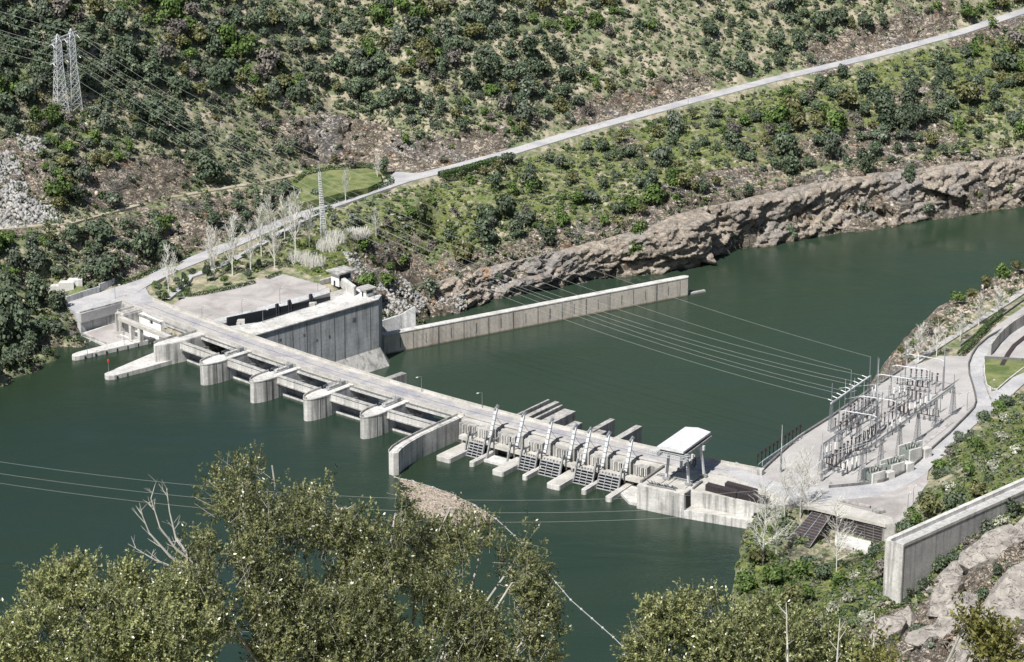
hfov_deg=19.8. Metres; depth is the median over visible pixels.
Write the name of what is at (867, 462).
cable duct
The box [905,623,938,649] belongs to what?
boulder
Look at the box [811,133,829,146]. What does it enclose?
evergreen oak
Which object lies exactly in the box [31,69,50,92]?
wild olive
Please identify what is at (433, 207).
power line
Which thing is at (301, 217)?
hedge
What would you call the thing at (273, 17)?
bushy oak
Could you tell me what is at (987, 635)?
oak sprigs
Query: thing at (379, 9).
leafy shrub
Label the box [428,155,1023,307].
cliffs
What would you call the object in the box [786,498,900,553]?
intake recess
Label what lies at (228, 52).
leafy shrub
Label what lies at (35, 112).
leafy shrub
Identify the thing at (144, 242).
evergreen oak
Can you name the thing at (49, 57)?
evergreen oak
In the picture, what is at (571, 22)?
leafy shrub
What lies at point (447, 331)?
guide wall
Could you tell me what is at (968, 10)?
leafy shrub
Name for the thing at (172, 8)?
leafy shrub
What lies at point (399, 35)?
wild olive
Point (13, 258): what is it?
wild olive
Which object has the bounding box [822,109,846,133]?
leafy shrub
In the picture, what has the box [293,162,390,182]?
hedge
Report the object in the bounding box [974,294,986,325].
bare tree
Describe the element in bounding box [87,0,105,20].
bushy oak
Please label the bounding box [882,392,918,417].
cable duct
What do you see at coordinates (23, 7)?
evergreen oak
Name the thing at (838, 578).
shrub
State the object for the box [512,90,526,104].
evergreen oak
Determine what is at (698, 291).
concrete raft
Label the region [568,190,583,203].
leafy shrub
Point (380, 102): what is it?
distant shrubs
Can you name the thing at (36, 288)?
evergreen oak
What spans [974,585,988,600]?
shrub
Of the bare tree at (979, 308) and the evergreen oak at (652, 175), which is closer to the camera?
the bare tree at (979, 308)
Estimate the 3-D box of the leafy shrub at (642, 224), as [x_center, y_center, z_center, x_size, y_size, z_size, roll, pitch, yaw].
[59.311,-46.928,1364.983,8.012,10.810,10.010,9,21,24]
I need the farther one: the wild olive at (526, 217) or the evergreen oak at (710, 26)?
the evergreen oak at (710, 26)
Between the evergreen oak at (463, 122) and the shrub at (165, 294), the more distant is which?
the evergreen oak at (463, 122)
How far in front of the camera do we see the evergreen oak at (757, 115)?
1478.73 m
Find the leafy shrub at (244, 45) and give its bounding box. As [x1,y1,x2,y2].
[228,38,254,54]
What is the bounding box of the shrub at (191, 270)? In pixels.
[187,268,195,273]
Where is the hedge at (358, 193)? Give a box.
[324,176,393,205]
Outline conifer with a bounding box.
[202,263,211,275]
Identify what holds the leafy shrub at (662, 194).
on the terrain at (362, 150)
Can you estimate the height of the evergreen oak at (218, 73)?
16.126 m
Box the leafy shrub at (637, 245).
[625,241,642,263]
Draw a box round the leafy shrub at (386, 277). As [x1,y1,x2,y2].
[379,273,396,284]
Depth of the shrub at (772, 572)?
971.32 m
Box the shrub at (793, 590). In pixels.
[780,582,803,603]
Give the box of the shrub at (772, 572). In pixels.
[757,563,786,583]
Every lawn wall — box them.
[984,356,1023,360]
[984,359,1023,389]
[988,313,1023,354]
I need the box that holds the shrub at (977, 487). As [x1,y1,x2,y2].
[968,479,987,496]
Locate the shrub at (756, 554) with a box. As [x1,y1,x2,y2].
[746,546,768,562]
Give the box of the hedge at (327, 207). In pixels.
[311,205,331,213]
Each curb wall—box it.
[829,327,1002,487]
[982,365,993,410]
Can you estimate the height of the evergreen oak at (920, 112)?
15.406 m
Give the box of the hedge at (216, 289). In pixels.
[184,280,255,296]
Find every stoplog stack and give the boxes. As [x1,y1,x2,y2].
[705,482,738,498]
[725,481,757,493]
[737,490,769,503]
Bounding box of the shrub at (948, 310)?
[945,307,953,314]
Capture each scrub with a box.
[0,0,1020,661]
[0,0,1023,657]
[0,0,1023,660]
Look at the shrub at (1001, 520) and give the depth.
969.47 m
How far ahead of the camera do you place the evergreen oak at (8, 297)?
1202.90 m
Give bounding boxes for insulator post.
[834,457,841,472]
[921,377,928,392]
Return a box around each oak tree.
[0,544,239,661]
[129,439,572,661]
[610,575,893,661]
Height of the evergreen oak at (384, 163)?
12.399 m
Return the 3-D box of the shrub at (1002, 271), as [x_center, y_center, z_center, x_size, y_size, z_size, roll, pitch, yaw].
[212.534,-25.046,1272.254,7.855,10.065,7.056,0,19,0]
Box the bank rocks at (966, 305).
[909,271,1023,361]
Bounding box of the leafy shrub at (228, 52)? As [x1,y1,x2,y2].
[218,46,239,57]
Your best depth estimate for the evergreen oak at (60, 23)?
1347.20 m
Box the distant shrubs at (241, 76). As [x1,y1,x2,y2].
[25,0,1023,310]
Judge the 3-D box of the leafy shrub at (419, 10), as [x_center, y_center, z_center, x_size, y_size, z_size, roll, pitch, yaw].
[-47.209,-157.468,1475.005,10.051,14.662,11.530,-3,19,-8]
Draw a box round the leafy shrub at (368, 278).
[355,271,377,289]
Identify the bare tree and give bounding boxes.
[746,475,786,564]
[762,486,796,553]
[771,452,799,519]
[781,447,812,519]
[797,445,829,516]
[821,494,861,571]
[900,339,914,364]
[911,322,929,359]
[929,319,948,355]
[953,311,968,340]
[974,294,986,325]
[993,285,1005,313]
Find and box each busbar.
[844,378,929,387]
[847,385,914,398]
[856,399,907,436]
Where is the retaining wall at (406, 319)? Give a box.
[382,306,415,331]
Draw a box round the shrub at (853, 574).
[848,569,859,579]
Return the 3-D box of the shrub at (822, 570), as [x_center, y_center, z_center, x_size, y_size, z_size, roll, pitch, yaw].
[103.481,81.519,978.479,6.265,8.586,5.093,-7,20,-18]
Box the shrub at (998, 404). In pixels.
[991,399,1004,411]
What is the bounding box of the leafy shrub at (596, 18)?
[588,11,605,27]
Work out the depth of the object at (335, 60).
1446.66 m
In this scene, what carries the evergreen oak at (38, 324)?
on the terrain at (362, 150)
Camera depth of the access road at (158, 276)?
1463.08 m
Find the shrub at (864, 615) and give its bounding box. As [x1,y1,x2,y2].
[857,608,873,621]
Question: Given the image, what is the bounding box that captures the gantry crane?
[645,427,711,485]
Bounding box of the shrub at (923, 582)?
[917,577,931,588]
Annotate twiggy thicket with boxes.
[50,0,71,18]
[155,43,173,62]
[166,18,187,38]
[184,1,201,16]
[185,66,201,79]
[256,47,283,75]
[293,131,309,154]
[445,47,463,68]
[496,93,513,111]
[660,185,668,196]
[725,120,741,131]
[1005,29,1023,43]
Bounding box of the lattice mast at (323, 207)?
[318,167,327,239]
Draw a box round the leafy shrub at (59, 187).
[41,180,73,196]
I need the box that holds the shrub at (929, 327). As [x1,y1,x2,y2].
[921,324,933,334]
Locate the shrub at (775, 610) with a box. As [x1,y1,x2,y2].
[765,600,781,613]
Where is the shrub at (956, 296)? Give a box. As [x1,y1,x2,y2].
[950,291,966,303]
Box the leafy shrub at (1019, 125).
[1012,119,1023,137]
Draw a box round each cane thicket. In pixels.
[288,250,308,264]
[302,252,325,267]
[315,235,337,252]
[324,229,346,244]
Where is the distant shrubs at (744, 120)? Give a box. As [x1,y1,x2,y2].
[0,0,1023,274]
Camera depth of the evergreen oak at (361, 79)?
1443.31 m
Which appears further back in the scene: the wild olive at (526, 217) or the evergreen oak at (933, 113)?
the evergreen oak at (933, 113)
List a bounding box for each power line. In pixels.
[1,483,826,521]
[4,462,828,499]
[5,474,831,512]
[59,68,825,398]
[64,38,849,369]
[66,59,834,392]
[67,41,850,380]
[67,55,846,383]
[75,31,865,355]
[79,35,857,374]
[79,54,838,389]
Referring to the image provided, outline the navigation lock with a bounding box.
[214,277,389,384]
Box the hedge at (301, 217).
[277,216,303,230]
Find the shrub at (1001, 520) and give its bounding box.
[992,514,1011,525]
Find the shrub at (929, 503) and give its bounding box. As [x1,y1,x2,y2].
[918,490,942,517]
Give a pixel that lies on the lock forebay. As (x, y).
(108, 334)
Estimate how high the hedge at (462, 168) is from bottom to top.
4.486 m
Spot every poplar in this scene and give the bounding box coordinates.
[159,242,175,291]
[170,249,178,283]
[201,224,220,278]
[202,224,216,269]
[217,211,244,275]
[241,220,259,269]
[253,202,269,255]
[262,196,276,239]
[265,217,281,267]
[277,192,290,239]
[284,187,302,252]
[287,191,293,227]
[303,202,315,247]
[342,168,349,200]
[370,206,382,229]
[375,151,382,176]
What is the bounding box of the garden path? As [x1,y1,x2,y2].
[162,211,326,300]
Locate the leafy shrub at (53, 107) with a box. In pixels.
[44,103,61,114]
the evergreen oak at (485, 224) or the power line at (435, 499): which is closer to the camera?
the power line at (435, 499)
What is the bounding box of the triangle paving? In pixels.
[833,476,927,520]
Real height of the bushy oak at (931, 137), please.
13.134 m
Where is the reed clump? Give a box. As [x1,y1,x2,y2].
[341,226,371,239]
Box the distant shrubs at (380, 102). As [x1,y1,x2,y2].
[0,0,1022,361]
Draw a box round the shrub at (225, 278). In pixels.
[220,275,228,281]
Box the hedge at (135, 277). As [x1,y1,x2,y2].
[119,255,182,283]
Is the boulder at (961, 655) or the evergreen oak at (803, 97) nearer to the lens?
the boulder at (961, 655)
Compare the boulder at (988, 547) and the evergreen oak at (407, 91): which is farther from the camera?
the evergreen oak at (407, 91)
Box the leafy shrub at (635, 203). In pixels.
[626,197,643,213]
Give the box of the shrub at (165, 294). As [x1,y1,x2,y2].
[161,290,169,299]
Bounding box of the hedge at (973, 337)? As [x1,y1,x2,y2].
[957,311,1002,355]
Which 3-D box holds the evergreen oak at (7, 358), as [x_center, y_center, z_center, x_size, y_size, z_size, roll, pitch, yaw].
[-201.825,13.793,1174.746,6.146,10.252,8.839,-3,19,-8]
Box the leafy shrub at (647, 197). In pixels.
[641,182,662,204]
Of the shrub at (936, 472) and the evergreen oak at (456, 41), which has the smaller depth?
the shrub at (936, 472)
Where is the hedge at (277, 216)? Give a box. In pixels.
[230,207,295,237]
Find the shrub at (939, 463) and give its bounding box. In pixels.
[930,458,945,468]
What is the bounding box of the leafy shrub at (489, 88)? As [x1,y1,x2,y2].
[484,83,499,94]
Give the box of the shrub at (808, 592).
[800,584,815,599]
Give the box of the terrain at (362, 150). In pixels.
[0,0,1023,661]
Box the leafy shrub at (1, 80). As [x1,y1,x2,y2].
[0,74,5,91]
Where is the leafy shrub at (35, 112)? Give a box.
[26,105,45,121]
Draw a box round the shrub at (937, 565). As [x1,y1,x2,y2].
[931,554,945,572]
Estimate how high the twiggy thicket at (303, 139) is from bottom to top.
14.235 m
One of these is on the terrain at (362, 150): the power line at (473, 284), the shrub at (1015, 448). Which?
the shrub at (1015, 448)
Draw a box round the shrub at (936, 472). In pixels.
[931,467,941,478]
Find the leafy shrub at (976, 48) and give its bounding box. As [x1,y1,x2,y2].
[967,42,982,56]
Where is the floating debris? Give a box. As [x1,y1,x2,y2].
[401,480,493,522]
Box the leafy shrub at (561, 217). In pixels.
[555,211,570,224]
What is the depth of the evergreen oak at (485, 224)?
1345.42 m
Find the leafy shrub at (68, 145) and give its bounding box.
[58,140,74,151]
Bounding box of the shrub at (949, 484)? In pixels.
[942,480,955,490]
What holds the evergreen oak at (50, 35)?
on the terrain at (362, 150)
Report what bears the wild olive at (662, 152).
on the terrain at (362, 150)
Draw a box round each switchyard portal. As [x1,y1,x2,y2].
[837,399,877,447]
[857,395,896,432]
[875,362,915,404]
[890,365,929,400]
[904,342,945,390]
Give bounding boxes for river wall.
[762,367,903,469]
[959,299,1023,346]
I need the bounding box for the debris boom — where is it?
[394,476,621,645]
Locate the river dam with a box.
[122,298,799,528]
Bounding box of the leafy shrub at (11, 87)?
[7,79,24,94]
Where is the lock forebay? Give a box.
[72,301,181,379]
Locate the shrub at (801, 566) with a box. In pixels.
[790,560,809,578]
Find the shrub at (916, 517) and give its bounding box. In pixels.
[909,511,924,523]
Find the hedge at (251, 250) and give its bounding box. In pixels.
[241,244,262,257]
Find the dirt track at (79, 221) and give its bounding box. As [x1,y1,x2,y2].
[0,175,294,230]
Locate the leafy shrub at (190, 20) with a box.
[180,16,196,28]
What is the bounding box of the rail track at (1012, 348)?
[1000,336,1023,365]
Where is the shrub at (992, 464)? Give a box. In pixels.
[986,458,1000,468]
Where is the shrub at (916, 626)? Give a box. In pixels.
[908,622,924,630]
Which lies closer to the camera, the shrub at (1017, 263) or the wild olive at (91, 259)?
the wild olive at (91, 259)
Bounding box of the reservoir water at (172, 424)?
[0,334,745,661]
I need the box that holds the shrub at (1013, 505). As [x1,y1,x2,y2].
[1005,498,1021,514]
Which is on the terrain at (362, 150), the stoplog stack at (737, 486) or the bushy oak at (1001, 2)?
the bushy oak at (1001, 2)
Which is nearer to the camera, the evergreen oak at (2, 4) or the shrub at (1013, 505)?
the shrub at (1013, 505)
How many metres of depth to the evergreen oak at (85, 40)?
1350.83 m
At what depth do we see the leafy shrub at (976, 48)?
1572.29 m
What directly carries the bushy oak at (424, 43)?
on the terrain at (362, 150)
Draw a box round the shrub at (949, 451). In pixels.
[944,448,955,457]
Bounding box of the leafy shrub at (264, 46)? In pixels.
[258,44,273,53]
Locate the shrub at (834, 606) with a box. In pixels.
[824,601,840,612]
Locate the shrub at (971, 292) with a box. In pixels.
[965,289,977,295]
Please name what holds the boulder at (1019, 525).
on the terrain at (362, 150)
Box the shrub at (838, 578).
[830,571,846,585]
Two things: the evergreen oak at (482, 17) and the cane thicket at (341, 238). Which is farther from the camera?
the evergreen oak at (482, 17)
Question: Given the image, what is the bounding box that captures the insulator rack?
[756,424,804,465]
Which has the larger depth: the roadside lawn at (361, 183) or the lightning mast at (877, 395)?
the roadside lawn at (361, 183)
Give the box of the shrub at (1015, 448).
[1009,444,1021,453]
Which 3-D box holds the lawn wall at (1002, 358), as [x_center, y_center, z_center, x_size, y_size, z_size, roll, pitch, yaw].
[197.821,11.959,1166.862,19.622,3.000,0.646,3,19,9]
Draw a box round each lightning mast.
[780,425,782,471]
[820,441,822,481]
[875,364,878,423]
[942,337,945,390]
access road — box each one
[112,8,1023,292]
[728,462,812,500]
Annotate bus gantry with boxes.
[817,394,880,474]
[857,374,955,481]
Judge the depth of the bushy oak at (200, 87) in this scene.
1378.58 m
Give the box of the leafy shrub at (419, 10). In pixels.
[407,3,428,17]
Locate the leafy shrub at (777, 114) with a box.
[769,101,789,123]
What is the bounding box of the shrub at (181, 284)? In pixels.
[177,279,184,289]
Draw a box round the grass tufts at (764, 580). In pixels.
[0,0,1023,661]
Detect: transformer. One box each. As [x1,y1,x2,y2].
[860,463,894,483]
[880,455,913,473]
[897,440,931,461]
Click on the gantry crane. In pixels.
(684, 443)
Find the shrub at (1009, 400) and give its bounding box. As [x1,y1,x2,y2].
[999,394,1014,405]
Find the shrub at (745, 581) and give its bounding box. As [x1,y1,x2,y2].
[733,569,757,591]
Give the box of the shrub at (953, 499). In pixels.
[942,491,967,508]
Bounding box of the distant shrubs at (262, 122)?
[0,0,1004,251]
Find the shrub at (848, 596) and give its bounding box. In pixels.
[841,592,855,601]
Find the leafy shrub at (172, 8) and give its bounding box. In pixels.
[160,0,182,17]
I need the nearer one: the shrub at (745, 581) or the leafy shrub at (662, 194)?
the shrub at (745, 581)
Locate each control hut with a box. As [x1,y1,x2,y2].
[326,265,355,286]
[357,284,376,297]
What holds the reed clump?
on the terrain at (362, 150)
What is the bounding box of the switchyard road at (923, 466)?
[813,326,1023,501]
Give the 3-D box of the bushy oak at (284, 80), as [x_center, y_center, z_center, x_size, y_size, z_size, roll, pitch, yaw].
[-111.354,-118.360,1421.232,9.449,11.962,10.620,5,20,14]
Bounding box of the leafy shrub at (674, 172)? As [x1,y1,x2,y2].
[665,165,681,179]
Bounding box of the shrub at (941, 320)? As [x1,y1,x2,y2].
[933,316,944,326]
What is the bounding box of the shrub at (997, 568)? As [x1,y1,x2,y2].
[993,562,1002,574]
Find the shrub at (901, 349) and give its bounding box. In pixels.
[897,345,905,355]
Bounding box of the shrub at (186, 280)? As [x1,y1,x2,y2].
[183,276,189,283]
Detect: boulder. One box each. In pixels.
[868,615,906,643]
[897,606,917,629]
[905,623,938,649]
[919,580,932,593]
[927,576,964,616]
[934,560,964,583]
[936,591,979,638]
[952,593,1023,653]
[955,641,976,661]
[958,524,1019,574]
[982,561,1023,612]
[1014,517,1023,543]
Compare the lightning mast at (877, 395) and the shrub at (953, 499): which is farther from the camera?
the lightning mast at (877, 395)
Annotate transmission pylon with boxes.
[49,28,82,112]
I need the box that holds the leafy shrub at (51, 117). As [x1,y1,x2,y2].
[44,109,60,127]
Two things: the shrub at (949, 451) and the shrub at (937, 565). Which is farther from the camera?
the shrub at (949, 451)
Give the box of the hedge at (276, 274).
[265,271,281,278]
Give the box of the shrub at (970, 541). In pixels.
[961,536,977,550]
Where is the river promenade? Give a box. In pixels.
[903,288,1023,369]
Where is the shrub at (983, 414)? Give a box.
[976,410,989,419]
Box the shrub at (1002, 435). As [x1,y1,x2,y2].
[994,430,1008,440]
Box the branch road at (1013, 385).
[976,373,1023,411]
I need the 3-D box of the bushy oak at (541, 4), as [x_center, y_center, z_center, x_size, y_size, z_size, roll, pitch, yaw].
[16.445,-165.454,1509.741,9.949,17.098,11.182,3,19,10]
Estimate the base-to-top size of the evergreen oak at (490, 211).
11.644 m
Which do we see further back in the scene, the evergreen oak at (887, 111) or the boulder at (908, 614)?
the evergreen oak at (887, 111)
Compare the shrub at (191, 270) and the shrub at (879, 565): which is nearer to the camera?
the shrub at (879, 565)
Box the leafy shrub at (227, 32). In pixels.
[217,23,239,44]
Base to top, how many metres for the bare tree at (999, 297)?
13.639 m
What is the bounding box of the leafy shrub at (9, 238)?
[1,232,15,247]
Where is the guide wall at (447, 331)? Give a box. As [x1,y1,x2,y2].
[382,275,688,354]
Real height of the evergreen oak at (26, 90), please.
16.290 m
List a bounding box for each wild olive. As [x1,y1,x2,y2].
[5,245,26,268]
[24,243,48,271]
[31,0,54,23]
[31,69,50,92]
[47,319,63,332]
[55,289,67,307]
[73,164,90,183]
[83,253,104,272]
[87,103,102,116]
[95,109,113,132]
[97,54,114,77]
[102,192,123,205]
[205,18,222,29]
[265,76,280,99]
[273,14,287,25]
[346,209,360,226]
[349,46,365,60]
[356,57,377,75]
[390,26,408,44]
[401,15,424,36]
[421,275,440,298]
[438,19,454,41]
[456,10,476,20]
[473,45,496,55]
[474,0,498,19]
[514,96,536,121]
[517,210,535,225]
[518,77,537,97]
[580,189,600,202]
[650,144,672,166]
[664,110,684,136]
[774,0,790,13]
[821,128,844,158]
[870,129,889,140]
[892,128,915,139]
[932,87,947,106]
[1006,110,1021,119]
[1008,114,1019,125]
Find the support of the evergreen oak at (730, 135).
on the terrain at (362, 150)
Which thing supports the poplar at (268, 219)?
on the terrain at (362, 150)
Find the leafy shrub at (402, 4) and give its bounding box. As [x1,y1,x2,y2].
[394,0,409,12]
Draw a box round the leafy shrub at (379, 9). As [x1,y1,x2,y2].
[368,2,388,23]
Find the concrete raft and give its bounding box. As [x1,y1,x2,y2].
[690,289,705,293]
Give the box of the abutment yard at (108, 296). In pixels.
[66,287,167,327]
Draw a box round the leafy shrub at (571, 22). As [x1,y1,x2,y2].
[561,15,580,30]
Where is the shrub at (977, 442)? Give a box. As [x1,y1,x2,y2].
[966,436,985,451]
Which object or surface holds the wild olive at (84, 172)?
on the terrain at (362, 150)
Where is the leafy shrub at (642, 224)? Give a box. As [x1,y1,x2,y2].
[632,219,649,234]
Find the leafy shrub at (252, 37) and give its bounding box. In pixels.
[243,34,257,42]
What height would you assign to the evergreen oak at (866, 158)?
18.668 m
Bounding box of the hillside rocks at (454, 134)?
[0,0,1016,322]
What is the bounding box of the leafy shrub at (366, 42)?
[360,37,377,57]
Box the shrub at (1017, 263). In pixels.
[1010,259,1022,269]
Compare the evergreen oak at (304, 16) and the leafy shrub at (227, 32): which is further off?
the evergreen oak at (304, 16)
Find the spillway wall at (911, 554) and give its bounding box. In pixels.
[883,477,1023,603]
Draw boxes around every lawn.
[289,168,381,210]
[985,359,1023,390]
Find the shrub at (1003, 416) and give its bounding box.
[999,412,1008,420]
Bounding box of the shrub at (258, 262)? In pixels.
[255,258,260,266]
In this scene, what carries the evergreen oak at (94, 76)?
on the terrain at (362, 150)
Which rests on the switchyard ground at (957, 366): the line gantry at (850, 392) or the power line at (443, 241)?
the line gantry at (850, 392)
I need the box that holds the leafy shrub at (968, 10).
[959,3,976,20]
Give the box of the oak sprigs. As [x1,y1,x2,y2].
[847,587,1023,661]
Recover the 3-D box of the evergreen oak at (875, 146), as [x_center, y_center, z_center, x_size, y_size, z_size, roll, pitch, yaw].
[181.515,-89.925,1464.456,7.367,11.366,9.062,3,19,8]
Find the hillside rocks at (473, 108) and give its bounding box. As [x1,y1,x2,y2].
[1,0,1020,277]
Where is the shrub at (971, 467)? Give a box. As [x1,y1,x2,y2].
[963,462,976,476]
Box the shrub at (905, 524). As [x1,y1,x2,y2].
[894,519,915,530]
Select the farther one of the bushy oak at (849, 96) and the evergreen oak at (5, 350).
the bushy oak at (849, 96)
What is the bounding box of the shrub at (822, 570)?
[813,563,830,580]
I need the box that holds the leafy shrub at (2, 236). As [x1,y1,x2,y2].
[0,230,4,241]
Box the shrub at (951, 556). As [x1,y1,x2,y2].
[945,551,959,561]
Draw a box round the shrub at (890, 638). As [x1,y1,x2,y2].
[887,632,902,644]
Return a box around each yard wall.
[65,286,99,301]
[99,277,115,291]
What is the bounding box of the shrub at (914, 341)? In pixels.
[910,338,918,344]
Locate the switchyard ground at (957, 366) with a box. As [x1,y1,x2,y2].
[734,307,1023,521]
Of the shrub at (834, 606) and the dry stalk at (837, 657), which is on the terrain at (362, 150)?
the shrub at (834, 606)
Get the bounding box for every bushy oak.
[50,194,68,208]
[55,153,71,166]
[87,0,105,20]
[100,150,114,167]
[183,24,208,45]
[192,81,206,95]
[251,88,269,110]
[266,11,279,25]
[272,74,292,89]
[397,64,412,74]
[412,48,435,67]
[413,36,434,52]
[436,0,448,12]
[452,242,473,264]
[462,23,485,38]
[534,0,553,15]
[551,96,569,111]
[675,172,692,188]
[782,93,801,115]
[788,109,806,130]
[809,110,827,129]
[836,89,858,109]
[923,131,938,148]
[954,80,979,106]
[995,0,1009,9]
[1012,72,1023,84]
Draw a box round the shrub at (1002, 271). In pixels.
[994,263,1011,278]
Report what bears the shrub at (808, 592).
on the terrain at (362, 150)
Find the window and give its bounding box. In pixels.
[339,273,350,280]
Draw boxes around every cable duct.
[823,475,832,483]
[849,451,885,474]
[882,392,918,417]
[922,421,953,446]
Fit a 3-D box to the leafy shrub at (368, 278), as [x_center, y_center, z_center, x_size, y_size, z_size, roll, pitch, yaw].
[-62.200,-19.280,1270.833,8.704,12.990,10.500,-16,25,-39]
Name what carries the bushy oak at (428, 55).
on the terrain at (362, 150)
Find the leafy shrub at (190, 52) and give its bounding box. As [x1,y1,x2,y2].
[184,47,197,61]
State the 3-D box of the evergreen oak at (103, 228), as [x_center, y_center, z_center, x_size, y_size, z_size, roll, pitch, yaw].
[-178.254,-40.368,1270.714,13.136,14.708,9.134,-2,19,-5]
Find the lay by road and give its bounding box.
[382,172,415,186]
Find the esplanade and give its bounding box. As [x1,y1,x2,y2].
[172,274,329,319]
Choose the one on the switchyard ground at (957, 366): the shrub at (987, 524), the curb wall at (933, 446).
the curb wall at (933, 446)
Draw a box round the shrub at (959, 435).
[953,430,966,441]
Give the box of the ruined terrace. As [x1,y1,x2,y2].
[47,277,82,291]
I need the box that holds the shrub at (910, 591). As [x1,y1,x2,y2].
[906,588,913,597]
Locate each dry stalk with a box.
[776,602,793,661]
[828,619,845,661]
[868,613,880,653]
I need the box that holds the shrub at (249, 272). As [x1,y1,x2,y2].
[244,269,251,277]
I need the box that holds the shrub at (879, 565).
[871,558,883,576]
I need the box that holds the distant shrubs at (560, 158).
[0,0,1023,280]
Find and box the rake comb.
[646,480,677,489]
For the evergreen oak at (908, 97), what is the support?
on the terrain at (362, 150)
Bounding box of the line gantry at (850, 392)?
[827,357,871,431]
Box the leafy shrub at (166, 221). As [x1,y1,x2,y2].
[156,214,176,235]
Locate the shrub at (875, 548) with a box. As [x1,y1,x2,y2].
[868,541,881,558]
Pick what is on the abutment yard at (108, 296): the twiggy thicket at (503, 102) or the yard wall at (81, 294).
the yard wall at (81, 294)
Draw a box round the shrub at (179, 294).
[176,292,183,299]
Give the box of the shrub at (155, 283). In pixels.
[152,280,157,287]
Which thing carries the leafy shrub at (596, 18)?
on the terrain at (362, 150)
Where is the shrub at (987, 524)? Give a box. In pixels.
[979,517,995,534]
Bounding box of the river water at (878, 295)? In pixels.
[369,206,1023,467]
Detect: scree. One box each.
[0,149,65,229]
[16,133,46,153]
[341,249,424,318]
[421,273,531,313]
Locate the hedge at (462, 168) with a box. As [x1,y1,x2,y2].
[437,156,503,178]
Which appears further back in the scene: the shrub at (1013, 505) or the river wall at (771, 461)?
the river wall at (771, 461)
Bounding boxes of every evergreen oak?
[0,0,7,10]
[0,12,6,33]
[0,54,8,63]
[0,67,22,84]
[0,91,13,109]
[0,268,11,280]
[0,275,20,309]
[0,306,15,343]
[0,348,11,355]
[1,352,14,368]
[4,3,28,35]
[4,35,32,58]
[5,115,17,129]
[5,300,27,341]
[9,345,34,365]
[14,81,35,105]
[17,3,27,13]
[20,328,37,350]
[22,9,38,22]
[23,271,49,302]
[27,317,51,340]
[38,18,69,33]
[38,42,53,58]
[44,29,63,50]
[45,290,62,310]
[47,52,64,68]
[49,265,64,276]
[62,223,84,241]
[68,185,87,202]
[71,30,95,48]
[75,69,93,91]
[85,221,114,243]
[89,71,99,87]
[90,241,103,253]
[91,257,112,281]
[101,47,125,73]
[101,251,120,268]
[103,6,128,33]
[108,70,124,88]
[115,37,137,64]
[122,53,141,78]
[124,98,146,119]
[129,224,155,259]
[133,45,140,58]
[139,45,150,55]
[140,58,161,85]
[140,95,164,110]
[145,106,168,127]
[148,50,163,66]
[148,127,168,142]
[149,239,176,261]
[151,233,163,243]
[164,74,191,96]
[169,113,184,128]
[198,151,220,183]
[203,29,214,40]
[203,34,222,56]
[204,65,229,87]
[206,211,223,225]
[209,158,229,181]
[215,57,238,71]
[253,6,268,27]
[278,177,292,196]
[283,82,307,102]
[284,16,301,34]
[296,10,314,27]
[309,61,327,86]
[316,36,328,50]
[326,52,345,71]
[346,81,362,99]
[353,76,367,91]
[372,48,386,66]
[373,68,392,83]
[378,0,394,7]
[379,155,388,171]
[384,85,399,104]
[398,83,417,101]
[426,34,440,44]
[442,35,463,48]
[456,116,471,131]
[460,69,481,89]
[472,215,497,245]
[476,10,488,25]
[477,59,495,83]
[482,205,499,217]
[488,171,502,188]
[495,193,516,217]
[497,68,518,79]
[501,9,517,20]
[501,152,515,164]
[509,216,524,238]
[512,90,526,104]
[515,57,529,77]
[518,34,536,57]
[519,161,539,184]
[527,55,547,76]
[538,226,558,244]
[544,152,555,160]
[547,38,566,60]
[564,66,574,80]
[595,138,609,151]
[598,178,608,188]
[610,202,627,214]
[643,169,658,184]
[696,179,710,193]
[702,21,717,34]
[723,129,739,143]
[733,51,749,74]
[734,141,749,152]
[748,110,763,122]
[769,31,786,50]
[773,53,783,65]
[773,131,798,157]
[778,152,797,174]
[779,122,793,131]
[797,92,808,102]
[802,156,815,166]
[809,11,831,30]
[810,98,821,109]
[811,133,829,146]
[814,76,828,87]
[824,86,838,95]
[829,7,848,24]
[837,63,848,76]
[856,147,878,171]
[857,12,873,28]
[857,70,872,93]
[859,103,870,116]
[868,139,882,154]
[871,86,894,111]
[875,96,902,122]
[879,119,895,127]
[892,110,916,128]
[901,87,917,108]
[901,162,915,181]
[905,77,921,94]
[908,105,927,127]
[924,108,937,121]
[935,100,949,117]
[936,65,953,75]
[987,87,998,102]
[990,49,1017,70]
[991,100,1005,111]
[1002,78,1016,85]
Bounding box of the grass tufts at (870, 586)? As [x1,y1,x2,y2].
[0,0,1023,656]
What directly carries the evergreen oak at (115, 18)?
on the terrain at (362, 150)
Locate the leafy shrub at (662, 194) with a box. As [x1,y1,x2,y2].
[651,187,665,203]
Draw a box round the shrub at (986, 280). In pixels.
[981,274,992,287]
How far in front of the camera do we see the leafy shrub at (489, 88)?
1452.89 m

